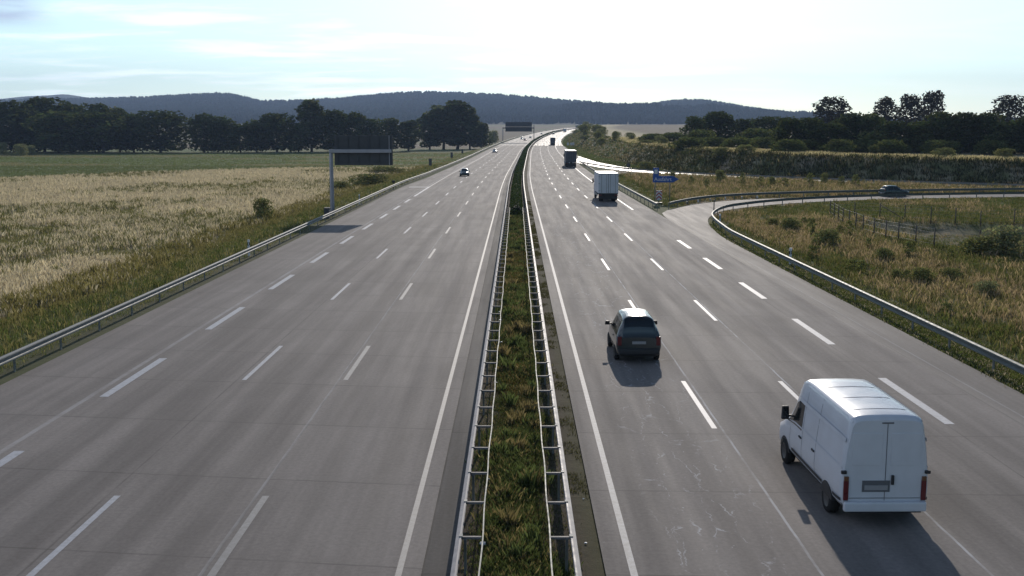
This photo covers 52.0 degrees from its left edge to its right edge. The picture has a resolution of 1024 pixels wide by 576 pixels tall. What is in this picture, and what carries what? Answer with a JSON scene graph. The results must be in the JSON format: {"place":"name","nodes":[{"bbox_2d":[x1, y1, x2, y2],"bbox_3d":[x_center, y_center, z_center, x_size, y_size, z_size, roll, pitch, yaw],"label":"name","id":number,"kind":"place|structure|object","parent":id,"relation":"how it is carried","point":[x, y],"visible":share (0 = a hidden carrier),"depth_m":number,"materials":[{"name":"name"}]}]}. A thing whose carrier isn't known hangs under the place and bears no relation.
{"place":"outdoors","nodes":[
{"label":"outdoors","id":0,"kind":"place"},
{"bbox_2d":[2,94,89,99],"bbox_3d":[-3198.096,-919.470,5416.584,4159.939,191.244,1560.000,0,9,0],"label":"hills","id":1,"kind":"structure","parent":0,"point":[59,96],"depth_m":5863.58,"materials":[{"name":"plant"}]},
{"bbox_2d":[183,110,712,124],"bbox_3d":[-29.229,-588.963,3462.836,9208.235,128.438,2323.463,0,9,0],"label":"hills","id":2,"kind":"structure","parent":0,"point":[558,123],"depth_m":2437.92,"materials":[{"name":"plant"}]},
{"bbox_2d":[0,90,1015,124],"bbox_3d":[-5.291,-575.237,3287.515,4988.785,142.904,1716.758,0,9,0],"label":"forest","id":3,"kind":"object","parent":2,"relation":"on","point":[492,108],"visible":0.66,"depth_m":3013.44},
{"bbox_2d":[0,125,1023,575],"bbox_3d":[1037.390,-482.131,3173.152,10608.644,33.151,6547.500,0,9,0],"label":"ground","id":4,"kind":"structure","parent":0,"point":[590,551],"depth_m":74.09,"materials":[{"name":"plant"}]},
{"bbox_2d":[13,143,28,155],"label":"bush","id":5,"kind":"object","parent":4,"relation":"on","point":[19,148],"visible":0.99,"depth_m":409.28,"materials":[{"name":"green plant"}]},
{"bbox_2d":[0,100,43,152],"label":"broadleaf tree","id":6,"kind":"object","parent":4,"relation":"on","point":[13,116],"visible":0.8,"depth_m":463.28,"materials":[{"name":"green plant"}]},
{"bbox_2d":[17,96,71,151],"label":"broadleaf tree","id":7,"kind":"object","parent":4,"relation":"on","point":[45,105],"visible":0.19,"depth_m":481.90,"materials":[{"name":"green plant"}]},
{"bbox_2d":[19,109,93,152],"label":"broadleaf tree","id":8,"kind":"object","parent":4,"relation":"on","point":[58,136],"visible":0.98,"depth_m":449.14,"materials":[{"name":"green plant"}]},
{"bbox_2d":[54,102,88,144],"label":"broadleaf tree","id":9,"kind":"object","parent":4,"relation":"on","point":[71,107],"visible":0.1,"depth_m":486.81,"materials":[{"name":"green plant"}]},
{"bbox_2d":[71,102,113,151],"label":"broadleaf tree","id":10,"kind":"object","parent":4,"relation":"on","point":[97,107],"visible":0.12,"depth_m":479.36,"materials":[{"name":"green plant"}]},
{"bbox_2d":[72,110,133,152],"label":"broadleaf tree","id":11,"kind":"object","parent":4,"relation":"on","point":[104,125],"visible":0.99,"depth_m":454.58,"materials":[{"name":"green plant"}]},
{"bbox_2d":[113,112,152,151],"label":"broadleaf tree","id":12,"kind":"object","parent":4,"relation":"on","point":[131,148],"visible":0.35,"depth_m":468.88,"materials":[{"name":"green plant"}]},
{"bbox_2d":[123,109,194,152],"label":"broadleaf tree","id":13,"kind":"object","parent":4,"relation":"on","point":[169,137],"visible":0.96,"depth_m":463.16,"materials":[{"name":"green plant"}]},
{"bbox_2d":[183,113,225,152],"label":"broadleaf tree","id":14,"kind":"object","parent":4,"relation":"on","point":[202,125],"visible":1,"depth_m":463.16,"materials":[{"name":"green plant"}]},
{"bbox_2d":[208,115,236,151],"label":"broadleaf tree","id":15,"kind":"object","parent":4,"relation":"on","point":[224,123],"visible":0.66,"depth_m":468.85,"materials":[{"name":"green plant"}]},
{"bbox_2d":[225,123,253,151],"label":"broadleaf tree","id":16,"kind":"object","parent":4,"relation":"on","point":[237,133],"visible":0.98,"depth_m":467.15,"materials":[{"name":"green plant"}]},
{"bbox_2d":[0,149,479,373],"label":"field grass","id":17,"kind":"structure","parent":4,"relation":"on","point":[34,294],"depth_m":112.24,"materials":[{"name":"plant"}]},
{"bbox_2d":[244,119,272,151],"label":"broadleaf tree","id":18,"kind":"object","parent":4,"relation":"on","point":[252,126],"visible":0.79,"depth_m":471.37,"materials":[{"name":"green plant"}]},
{"bbox_2d":[251,196,274,217],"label":"bush","id":19,"kind":"object","parent":4,"relation":"on","point":[263,207],"visible":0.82,"depth_m":113.66,"materials":[{"name":"green plant"}]},
{"bbox_2d":[250,112,300,151],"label":"broadleaf tree","id":20,"kind":"object","parent":4,"relation":"on","point":[276,126],"visible":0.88,"depth_m":471.19,"materials":[{"name":"green plant"}]},
{"bbox_2d":[0,127,574,371],"bbox_3d":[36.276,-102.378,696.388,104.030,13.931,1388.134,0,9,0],"label":"guard rail","id":21,"kind":"object","parent":4,"relation":"on","point":[13,356],"visible":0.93,"depth_m":54.27,"materials":[{"name":"metal"}]},
{"bbox_2d":[0,127,577,575],"bbox_3d":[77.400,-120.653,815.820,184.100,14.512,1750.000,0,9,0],"label":"carriageway","id":22,"kind":"structure","parent":4,"relation":"on","point":[304,405],"depth_m":32.89,"materials":[{"name":"asphalt"}]},
{"bbox_2d":[283,122,312,151],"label":"broadleaf tree","id":23,"kind":"object","parent":4,"relation":"on","point":[304,143],"visible":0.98,"depth_m":471.75,"materials":[{"name":"green plant"}]},
{"bbox_2d":[294,98,328,151],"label":"poplar tree","id":24,"kind":"object","parent":4,"relation":"on","point":[311,108],"visible":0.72,"depth_m":478.68,"materials":[{"name":"green plant"}]},
{"bbox_2d":[311,109,353,149],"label":"broadleaf tree","id":25,"kind":"object","parent":4,"relation":"on","point":[333,119],"visible":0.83,"depth_m":476.27,"materials":[{"name":"green plant"}]},
{"bbox_2d":[329,181,354,189],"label":"bush","id":26,"kind":"object","parent":4,"relation":"on","point":[341,184],"visible":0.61,"depth_m":172.36,"materials":[{"name":"green plant"}]},
{"bbox_2d":[336,111,371,134],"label":"broadleaf tree","id":27,"kind":"object","parent":4,"relation":"on","point":[358,125],"visible":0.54,"depth_m":481.94,"materials":[{"name":"green plant"}]},
{"bbox_2d":[329,135,392,215],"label":"cantilever sign","id":28,"kind":"object","parent":4,"relation":"on","point":[362,150],"visible":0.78,"depth_m":109.95,"materials":[{"name":"metal"}]},
{"bbox_2d":[346,173,390,185],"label":"bush","id":29,"kind":"object","parent":4,"relation":"on","point":[372,177],"visible":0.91,"depth_m":183.58,"materials":[{"name":"green plant"}]},
{"bbox_2d":[363,118,387,134],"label":"broadleaf tree","id":30,"kind":"object","parent":4,"relation":"on","point":[376,127],"visible":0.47,"depth_m":486.17,"materials":[{"name":"green plant"}]},
{"bbox_2d":[365,166,408,172],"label":"bush","id":31,"kind":"object","parent":4,"relation":"on","point":[381,169],"visible":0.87,"depth_m":238.88,"materials":[{"name":"green plant"}]},
{"bbox_2d":[383,117,402,148],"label":"poplar tree","id":32,"kind":"object","parent":4,"relation":"on","point":[392,128],"visible":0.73,"depth_m":491.94,"materials":[{"name":"green plant"}]},
{"bbox_2d":[396,119,420,150],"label":"poplar tree","id":33,"kind":"object","parent":4,"relation":"on","point":[410,131],"visible":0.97,"depth_m":495.73,"materials":[{"name":"green plant"}]},
{"bbox_2d":[416,111,442,149],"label":"poplar tree","id":34,"kind":"object","parent":4,"relation":"on","point":[428,139],"visible":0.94,"depth_m":534.32,"materials":[{"name":"green plant"}]},
{"bbox_2d":[423,105,464,149],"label":"poplar tree","id":35,"kind":"object","parent":4,"relation":"on","point":[446,122],"visible":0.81,"depth_m":538.10,"materials":[{"name":"green plant"}]},
{"bbox_2d":[439,100,479,148],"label":"poplar tree","id":36,"kind":"object","parent":4,"relation":"on","point":[461,108],"visible":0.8,"depth_m":543.17,"materials":[{"name":"green plant"}]},
{"bbox_2d":[461,112,483,148],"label":"poplar tree","id":37,"kind":"object","parent":4,"relation":"on","point":[471,143],"visible":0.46,"depth_m":551.22,"materials":[{"name":"green plant"}]},
{"bbox_2d":[473,123,493,147],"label":"broadleaf tree","id":38,"kind":"object","parent":4,"relation":"on","point":[485,130],"visible":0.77,"depth_m":556.89,"materials":[{"name":"green plant"}]},
{"bbox_2d":[450,128,572,575],"bbox_3d":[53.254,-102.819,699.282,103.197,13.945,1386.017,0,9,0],"label":"guard rail","id":39,"kind":"object","parent":4,"relation":"on","point":[459,538],"visible":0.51,"depth_m":28.98,"materials":[{"name":"metal"}]},
{"bbox_2d":[502,122,533,140],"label":"sign gantry","id":40,"kind":"object","parent":4,"relation":"on","point":[518,126],"visible":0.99,"depth_m":608.23,"materials":[{"name":"metal"}]},
{"bbox_2d":[452,201,589,575],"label":"median weeds","id":41,"kind":"object","parent":4,"relation":"on","point":[514,517],"visible":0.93,"depth_m":29.06,"materials":[{"name":"green plant"}]},
{"bbox_2d":[509,129,562,214],"bbox_3d":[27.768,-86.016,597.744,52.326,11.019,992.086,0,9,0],"label":"hedge","id":42,"kind":"object","parent":4,"relation":"on","point":[516,201],"visible":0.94,"depth_m":156.32,"materials":[{"name":"green plant"}]},
{"bbox_2d":[523,128,581,575],"bbox_3d":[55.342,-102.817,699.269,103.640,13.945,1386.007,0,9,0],"label":"guard rail","id":43,"kind":"object","parent":4,"relation":"on","point":[574,545],"visible":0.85,"depth_m":28.99,"materials":[{"name":"metal"}]},
{"bbox_2d":[579,160,657,209],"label":"guard rail","id":44,"kind":"object","parent":4,"relation":"on","point":[637,194],"visible":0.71,"depth_m":139.36,"materials":[{"name":"grey metal"}]},
{"bbox_2d":[637,161,656,168],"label":"bush","id":45,"kind":"object","parent":4,"relation":"on","point":[642,165],"visible":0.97,"depth_m":239.58,"materials":[{"name":"green plant"}]},
{"bbox_2d":[653,168,677,201],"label":"exit sign","id":46,"kind":"object","parent":4,"relation":"on","point":[658,178],"visible":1,"depth_m":130.09,"materials":[{"name":"metal"}]},
{"bbox_2d":[661,132,682,141],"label":"tree","id":47,"kind":"object","parent":4,"relation":"on","point":[672,136],"visible":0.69,"depth_m":344.92,"materials":[{"name":"green plant"}]},
{"bbox_2d":[667,136,708,147],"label":"bush","id":48,"kind":"object","parent":4,"relation":"on","point":[691,141],"visible":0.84,"depth_m":260.35,"materials":[{"name":"green plant"}]},
{"bbox_2d":[679,115,708,136],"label":"broadleaf tree","id":49,"kind":"object","parent":4,"relation":"on","point":[694,123],"visible":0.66,"depth_m":327.23,"materials":[{"name":"green plant"}]},
{"bbox_2d":[678,129,716,142],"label":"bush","id":50,"kind":"object","parent":4,"relation":"on","point":[700,133],"visible":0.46,"depth_m":297.55,"materials":[{"name":"green plant"}]},
{"bbox_2d":[703,137,725,146],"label":"bush","id":51,"kind":"object","parent":4,"relation":"on","point":[714,141],"visible":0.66,"depth_m":269.60,"materials":[{"name":"green plant"}]},
{"bbox_2d":[701,110,734,138],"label":"broadleaf tree","id":52,"kind":"object","parent":4,"relation":"on","point":[721,120],"visible":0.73,"depth_m":330.47,"materials":[{"name":"green plant"}]},
{"bbox_2d":[719,137,758,147],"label":"bush","id":53,"kind":"object","parent":4,"relation":"on","point":[730,142],"visible":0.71,"depth_m":256.38,"materials":[{"name":"green plant"}]},
{"bbox_2d":[727,118,754,138],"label":"broadleaf tree","id":54,"kind":"object","parent":4,"relation":"on","point":[741,125],"visible":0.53,"depth_m":326.86,"materials":[{"name":"green plant"}]},
{"bbox_2d":[734,128,776,145],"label":"tree","id":55,"kind":"object","parent":4,"relation":"on","point":[751,132],"visible":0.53,"depth_m":286.46,"materials":[{"name":"green plant"}]},
{"bbox_2d":[750,136,773,148],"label":"bush","id":56,"kind":"object","parent":4,"relation":"on","point":[763,142],"visible":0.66,"depth_m":266.30,"materials":[{"name":"green plant"}]},
{"bbox_2d":[749,116,786,140],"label":"broadleaf tree","id":57,"kind":"object","parent":4,"relation":"on","point":[769,122],"visible":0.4,"depth_m":321.09,"materials":[{"name":"green plant"}]},
{"bbox_2d":[527,128,1023,575],"bbox_3d":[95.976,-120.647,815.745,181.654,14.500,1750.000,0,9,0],"label":"carriageway","id":58,"kind":"structure","parent":4,"relation":"on","point":[689,471],"depth_m":32.32,"materials":[{"name":"asphalt"}]},
{"bbox_2d":[563,150,576,166],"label":"semi trailer truck","id":59,"kind":"object","parent":58,"relation":"on","point":[570,157],"visible":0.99,"depth_m":252.15,"materials":[{"name":"metal"}]},
{"bbox_2d":[592,171,618,200],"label":"box truck","id":60,"kind":"object","parent":58,"relation":"on","point":[605,184],"visible":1,"depth_m":130.54,"materials":[{"name":"metal"}]},
{"bbox_2d":[605,308,660,358],"bbox_3d":[4.827,1.685,41.963,2.123,1.813,4.160,0,9,0],"label":"car","id":61,"kind":"object","parent":58,"relation":"on","point":[633,332],"visible":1,"depth_m":40.07,"materials":[{"name":"paint"}]},
{"bbox_2d":[779,378,930,512],"bbox_3d":[8.275,3.663,26.077,2.398,2.609,5.700,0,9,-1],"label":"van","id":62,"kind":"object","parent":58,"relation":"on","point":[855,445],"visible":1,"depth_m":23.46,"materials":[{"name":"white paint"}]},
{"bbox_2d":[769,116,804,147],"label":"broadleaf tree","id":63,"kind":"object","parent":4,"relation":"on","point":[785,125],"visible":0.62,"depth_m":234.13,"materials":[{"name":"green plant"}]},
{"bbox_2d":[770,139,809,151],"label":"bush","id":64,"kind":"object","parent":4,"relation":"on","point":[790,145],"visible":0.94,"depth_m":217.82,"materials":[{"name":"green plant"}]},
{"bbox_2d":[779,217,802,229],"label":"bush","id":65,"kind":"object","parent":4,"relation":"on","point":[791,221],"visible":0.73,"depth_m":93.24,"materials":[{"name":"green plant"}]},
{"bbox_2d":[561,130,1023,184],"bbox_3d":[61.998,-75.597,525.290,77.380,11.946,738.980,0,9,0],"label":"embankment scrub","id":66,"kind":"object","parent":4,"relation":"on","point":[660,148],"visible":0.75,"depth_m":203.98,"materials":[{"name":"green plant"}]},
{"bbox_2d":[581,161,1023,185],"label":"guard rail","id":67,"kind":"object","parent":4,"relation":"on","point":[631,169],"visible":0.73,"depth_m":182.66,"materials":[{"name":"metal"}]},
{"bbox_2d":[791,117,826,149],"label":"broadleaf tree","id":68,"kind":"object","parent":4,"relation":"on","point":[812,122],"visible":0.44,"depth_m":232.05,"materials":[{"name":"green plant"}]},
{"bbox_2d":[800,138,827,151],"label":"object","id":69,"kind":"object","parent":4,"relation":"on","point":[814,143],"visible":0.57,"depth_m":226.71,"materials":[{"name":"green plant"}]},
{"bbox_2d":[619,171,1023,393],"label":"verge grass","id":70,"kind":"structure","parent":4,"relation":"on","point":[934,259],"depth_m":76.28,"materials":[{"name":"plant"}]},
{"bbox_2d":[810,228,841,246],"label":"bush","id":71,"kind":"object","parent":4,"relation":"on","point":[828,236],"visible":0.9,"depth_m":81.31,"materials":[{"name":"green plant"}]},
{"bbox_2d":[805,123,853,150],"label":"broadleaf tree","id":72,"kind":"object","parent":4,"relation":"on","point":[831,131],"visible":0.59,"depth_m":226.83,"materials":[{"name":"green plant"}]},
{"bbox_2d":[812,95,852,123],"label":"poplar tree","id":73,"kind":"object","parent":4,"relation":"on","point":[829,113],"visible":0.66,"depth_m":340.63,"materials":[{"name":"green plant"}]},
{"bbox_2d":[816,138,856,152],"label":"bush","id":74,"kind":"object","parent":4,"relation":"on","point":[839,145],"visible":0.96,"depth_m":215.40,"materials":[{"name":"green plant"}]},
{"bbox_2d":[668,188,1023,208],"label":"guard rail","id":75,"kind":"object","parent":4,"relation":"on","point":[792,192],"visible":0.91,"depth_m":142.13,"materials":[{"name":"grey metal"}]},
{"bbox_2d":[830,111,872,141],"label":"broadleaf tree","id":76,"kind":"object","parent":4,"relation":"on","point":[850,119],"visible":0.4,"depth_m":232.12,"materials":[{"name":"green plant"}]},
{"bbox_2d":[849,139,876,152],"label":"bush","id":77,"kind":"object","parent":4,"relation":"on","point":[857,144],"visible":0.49,"depth_m":224.33,"materials":[{"name":"green plant"}]},
{"bbox_2d":[711,192,1023,374],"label":"guard rail","id":78,"kind":"object","parent":4,"relation":"on","point":[993,356],"visible":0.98,"depth_m":55.90,"materials":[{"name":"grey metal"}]},
{"bbox_2d":[850,112,884,146],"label":"broadleaf tree","id":79,"kind":"object","parent":4,"relation":"on","point":[871,120],"visible":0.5,"depth_m":230.44,"materials":[{"name":"green plant"}]},
{"bbox_2d":[854,130,905,152],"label":"tree","id":80,"kind":"object","parent":4,"relation":"on","point":[870,135],"visible":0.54,"depth_m":222.53,"materials":[{"name":"green plant"}]},
{"bbox_2d":[871,247,896,260],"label":"bush","id":81,"kind":"object","parent":4,"relation":"on","point":[883,251],"visible":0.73,"depth_m":70.63,"materials":[{"name":"green plant"}]},
{"bbox_2d":[873,96,902,126],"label":"poplar tree","id":82,"kind":"object","parent":4,"relation":"on","point":[883,109],"visible":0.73,"depth_m":336.17,"materials":[{"name":"green plant"}]},
{"bbox_2d":[867,139,912,153],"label":"bush","id":83,"kind":"object","parent":4,"relation":"on","point":[888,146],"visible":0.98,"depth_m":212.85,"materials":[{"name":"green plant"}]},
{"bbox_2d":[873,120,912,150],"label":"broadleaf tree","id":84,"kind":"object","parent":4,"relation":"on","point":[896,127],"visible":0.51,"depth_m":222.98,"materials":[{"name":"green plant"}]},
{"bbox_2d":[894,93,925,124],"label":"poplar tree","id":85,"kind":"object","parent":4,"relation":"on","point":[909,103],"visible":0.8,"depth_m":332.44,"materials":[{"name":"green plant"}]},
{"bbox_2d":[903,241,916,257],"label":"bush","id":86,"kind":"object","parent":4,"relation":"on","point":[907,244],"visible":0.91,"depth_m":72.77,"materials":[{"name":"green plant"}]},
{"bbox_2d":[899,120,936,152],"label":"broadleaf tree","id":87,"kind":"object","parent":4,"relation":"on","point":[918,132],"visible":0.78,"depth_m":219.72,"materials":[{"name":"green plant"}]},
{"bbox_2d":[909,267,937,282],"bbox_3d":[24.211,-0.672,61.849,1.699,1.258,1.554,-1,9,-9],"label":"bush","id":88,"kind":"object","parent":4,"relation":"on","point":[916,272],"visible":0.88,"depth_m":61.57,"materials":[{"name":"green plant"}]},
{"bbox_2d":[830,201,1023,248],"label":"wire fence","id":89,"kind":"object","parent":4,"relation":"on","point":[934,232],"visible":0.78,"depth_m":99.13,"materials":[{"name":"grey wood"}]},
{"bbox_2d":[915,90,945,129],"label":"poplar tree","id":90,"kind":"object","parent":4,"relation":"on","point":[933,100],"visible":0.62,"depth_m":333.73,"materials":[{"name":"green plant"}]},
{"bbox_2d":[918,139,963,153],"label":"bush","id":91,"kind":"object","parent":4,"relation":"on","point":[929,145],"visible":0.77,"depth_m":209.96,"materials":[{"name":"green plant"}]},
{"bbox_2d":[921,111,963,149],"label":"broadleaf tree","id":92,"kind":"object","parent":4,"relation":"on","point":[937,120],"visible":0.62,"depth_m":218.80,"materials":[{"name":"green plant"}]},
{"bbox_2d":[930,147,956,155],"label":"bush","id":93,"kind":"object","parent":4,"relation":"on","point":[946,151],"visible":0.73,"depth_m":191.37,"materials":[{"name":"green plant"}]},
{"bbox_2d":[940,267,965,279],"bbox_3d":[26.287,-0.750,62.688,1.347,1.007,1.473,-7,11,-40],"label":"bush","id":94,"kind":"object","parent":4,"relation":"on","point":[949,271],"visible":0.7,"depth_m":62.56,"materials":[{"name":"green plant"}]},
{"bbox_2d":[938,111,983,152],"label":"broadleaf tree","id":95,"kind":"object","parent":4,"relation":"on","point":[964,119],"visible":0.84,"depth_m":216.04,"materials":[{"name":"green plant"}]},
{"bbox_2d":[955,236,1004,254],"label":"bush","id":96,"kind":"object","parent":4,"relation":"on","point":[970,243],"visible":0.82,"depth_m":74.96,"materials":[{"name":"green plant"}]},
{"bbox_2d":[965,111,1005,150],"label":"broadleaf tree","id":97,"kind":"object","parent":4,"relation":"on","point":[987,121],"visible":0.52,"depth_m":214.70,"materials":[{"name":"green plant"}]},
{"bbox_2d":[973,280,1002,296],"bbox_3d":[25.705,0.127,56.789,1.578,1.124,1.487,-1,9,-4],"label":"bush","id":98,"kind":"object","parent":4,"relation":"on","point":[985,285],"visible":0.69,"depth_m":56.52,"materials":[{"name":"green plant"}]},
{"bbox_2d":[970,139,1009,154],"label":"bush","id":99,"kind":"object","parent":4,"relation":"on","point":[989,147],"visible":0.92,"depth_m":206.97,"materials":[{"name":"green plant"}]},
{"bbox_2d":[979,224,1023,255],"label":"bush","id":100,"kind":"object","parent":4,"relation":"on","point":[1006,235],"visible":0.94,"depth_m":74.27,"materials":[{"name":"green plant"}]},
{"bbox_2d":[993,148,1016,157],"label":"bush","id":101,"kind":"object","parent":4,"relation":"on","point":[1005,152],"visible":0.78,"depth_m":187.49,"materials":[{"name":"green plant"}]},
{"bbox_2d":[987,94,1023,122],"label":"poplar tree","id":102,"kind":"object","parent":4,"relation":"on","point":[1003,105],"visible":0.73,"depth_m":326.03,"materials":[{"name":"green plant"}]},
{"bbox_2d":[1004,116,1023,153],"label":"broadleaf tree","id":103,"kind":"object","parent":4,"relation":"on","point":[1020,123],"visible":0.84,"depth_m":209.83,"materials":[{"name":"green plant"}]},
{"bbox_2d":[0,0,1023,118],"label":"sky","id":104,"kind":"structure","parent":0,"point":[786,55],"materials":[{"name":"white"}]},
{"bbox_2d":[577,157,968,185],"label":"access road","id":105,"kind":"structure","parent":0,"point":[586,160],"depth_m":260.69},
{"bbox_2d":[662,194,1023,426],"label":"exit ramp","id":106,"kind":"structure","parent":0,"point":[999,397],"depth_m":49.97,"materials":[{"name":"asphalt"}]},
{"bbox_2d":[878,185,908,196],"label":"car","id":107,"kind":"object","parent":106,"relation":"on","point":[890,189],"visible":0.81,"depth_m":141.58,"materials":[{"name":"grey paint"}]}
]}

